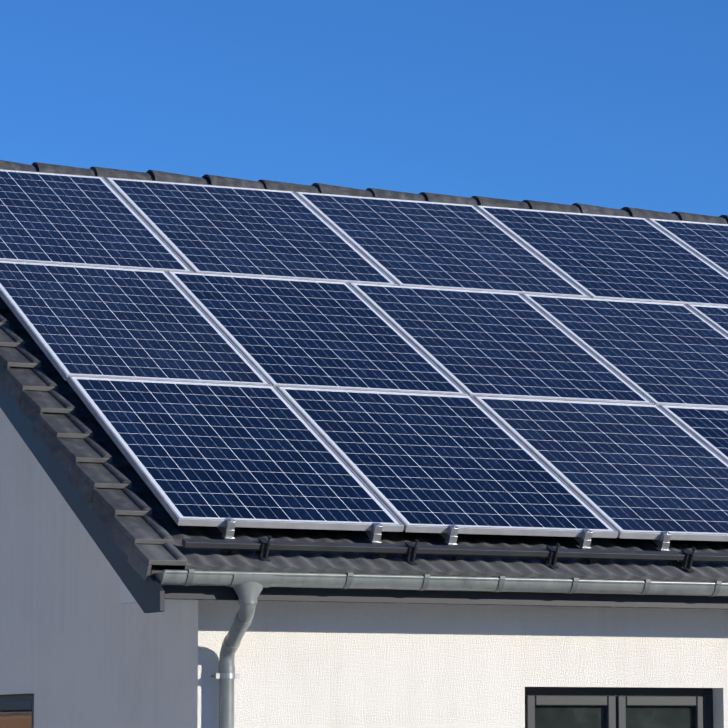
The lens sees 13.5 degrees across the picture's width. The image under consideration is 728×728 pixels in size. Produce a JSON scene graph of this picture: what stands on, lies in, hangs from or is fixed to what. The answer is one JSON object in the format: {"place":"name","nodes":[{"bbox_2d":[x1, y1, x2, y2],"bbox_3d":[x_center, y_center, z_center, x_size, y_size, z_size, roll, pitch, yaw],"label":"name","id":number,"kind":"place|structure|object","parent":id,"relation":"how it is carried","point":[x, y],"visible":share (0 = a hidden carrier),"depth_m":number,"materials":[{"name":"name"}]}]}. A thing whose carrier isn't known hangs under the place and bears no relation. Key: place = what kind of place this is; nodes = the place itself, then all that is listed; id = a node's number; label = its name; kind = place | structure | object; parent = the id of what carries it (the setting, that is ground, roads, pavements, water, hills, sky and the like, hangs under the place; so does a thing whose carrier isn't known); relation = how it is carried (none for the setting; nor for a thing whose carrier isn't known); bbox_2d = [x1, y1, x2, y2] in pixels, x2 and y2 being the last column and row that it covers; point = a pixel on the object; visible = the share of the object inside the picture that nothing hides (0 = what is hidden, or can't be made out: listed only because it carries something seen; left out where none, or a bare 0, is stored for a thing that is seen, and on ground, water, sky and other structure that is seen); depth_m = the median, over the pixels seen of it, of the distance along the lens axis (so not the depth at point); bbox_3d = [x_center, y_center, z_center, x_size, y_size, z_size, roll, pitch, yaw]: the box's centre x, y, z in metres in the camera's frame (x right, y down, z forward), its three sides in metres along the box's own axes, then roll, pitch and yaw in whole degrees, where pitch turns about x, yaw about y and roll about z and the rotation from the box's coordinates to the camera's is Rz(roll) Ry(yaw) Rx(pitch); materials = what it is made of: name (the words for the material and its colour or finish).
{"place":"outdoors","nodes":[
{"label":"outdoors","id":0,"kind":"place"},
{"bbox_2d":[151,565,175,568],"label":"soffit boards","id":1,"kind":"object","parent":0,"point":[162,567],"depth_m":12.69,"materials":[{"name":"grey"}]},
{"bbox_2d":[0,0,727,216],"label":"sky","id":2,"kind":"structure","parent":0,"point":[615,104],"materials":[{"name":"blue"}]},
{"label":"ground","id":3,"kind":"structure","parent":0,"visible":0},
{"bbox_2d":[0,408,727,727],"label":"house walls","id":4,"kind":"structure","parent":3,"relation":"on","point":[81,646],"depth_m":13.28,"materials":[{"name":"white paint"}]},
{"bbox_2d":[0,694,33,727],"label":"gable window","id":5,"kind":"structure","parent":4,"relation":"in","point":[16,710],"depth_m":15.03,"materials":[{"name":"brown glass"}]},
{"bbox_2d":[120,580,135,603],"bbox_3d":[-0.970,0.971,13.329,0.018,0.122,0.490,3,-7,-23],"label":"purlin cover board","id":6,"kind":"object","parent":4,"relation":"attached to","point":[127,596],"visible":0.25,"depth_m":13.48,"materials":[{"name":"white paint"}]},
{"bbox_2d":[211,673,239,678],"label":"downpipe brackets","id":7,"kind":"object","parent":4,"relation":"attached to","point":[226,675],"visible":0.98,"depth_m":12.61,"materials":[{"name":"silver metal"}]},
{"bbox_2d":[218,604,255,727],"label":"downpipe","id":8,"kind":"object","parent":4,"relation":"attached to","point":[243,618],"visible":0.92,"depth_m":12.59,"materials":[{"name":"silver metal"}]},
{"bbox_2d":[0,377,727,612],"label":"barge and fascia boards","id":9,"kind":"object","parent":4,"relation":"on","point":[151,594],"visible":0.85,"depth_m":12.86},
{"bbox_2d":[0,313,186,580],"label":"verge tiles","id":10,"kind":"object","parent":9,"relation":"attached to","point":[140,536],"visible":1,"depth_m":13.20,"materials":[{"name":"concrete"}]},
{"bbox_2d":[153,570,727,603],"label":"gutter","id":11,"kind":"object","parent":9,"relation":"attached to","point":[248,586],"visible":0.9,"depth_m":12.64,"materials":[{"name":"grey metal"}]},
{"bbox_2d":[181,569,721,596],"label":"gutter brackets","id":12,"kind":"object","parent":9,"relation":"attached to","point":[189,581],"visible":0.48,"depth_m":12.78,"materials":[{"name":"grey metal"}]},
{"bbox_2d":[0,297,727,581],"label":"roof tiles","id":13,"kind":"object","parent":4,"relation":"on","point":[218,559],"visible":0.06,"depth_m":13.02,"materials":[{"name":"concrete"}]},
{"bbox_2d":[0,169,727,540],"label":"solar panel array","id":14,"kind":"object","parent":13,"relation":"on","point":[256,357],"visible":1,"depth_m":15.16,"materials":[{"name":"glass"}]},
{"bbox_2d":[0,160,727,223],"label":"ridge tiles","id":15,"kind":"object","parent":13,"relation":"on","point":[155,175],"visible":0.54,"depth_m":18.11,"materials":[{"name":"concrete"}]},
{"bbox_2d":[218,518,670,550],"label":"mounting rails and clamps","id":16,"kind":"object","parent":13,"relation":"on","point":[449,537],"visible":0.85,"depth_m":13.01,"materials":[{"name":"silver metal"}]},
{"bbox_2d":[220,532,675,565],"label":"roof hooks","id":17,"kind":"object","parent":13,"relation":"on","point":[455,558],"visible":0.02,"depth_m":12.95,"materials":[{"name":"grey metal"}]},
{"bbox_2d":[253,535,695,571],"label":"snow guard brackets","id":18,"kind":"object","parent":13,"relation":"on","point":[410,556],"visible":0.77,"depth_m":12.85,"materials":[{"name":"black metal"}]},
{"bbox_2d":[182,538,727,560],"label":"snow guard rail","id":19,"kind":"object","parent":18,"relation":"attached to","point":[421,549],"visible":1,"depth_m":12.88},
{"bbox_2d":[525,687,712,727],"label":"front window","id":20,"kind":"structure","parent":4,"relation":"in","point":[575,707],"depth_m":13.51,"materials":[{"name":"grey glass"}]}
]}

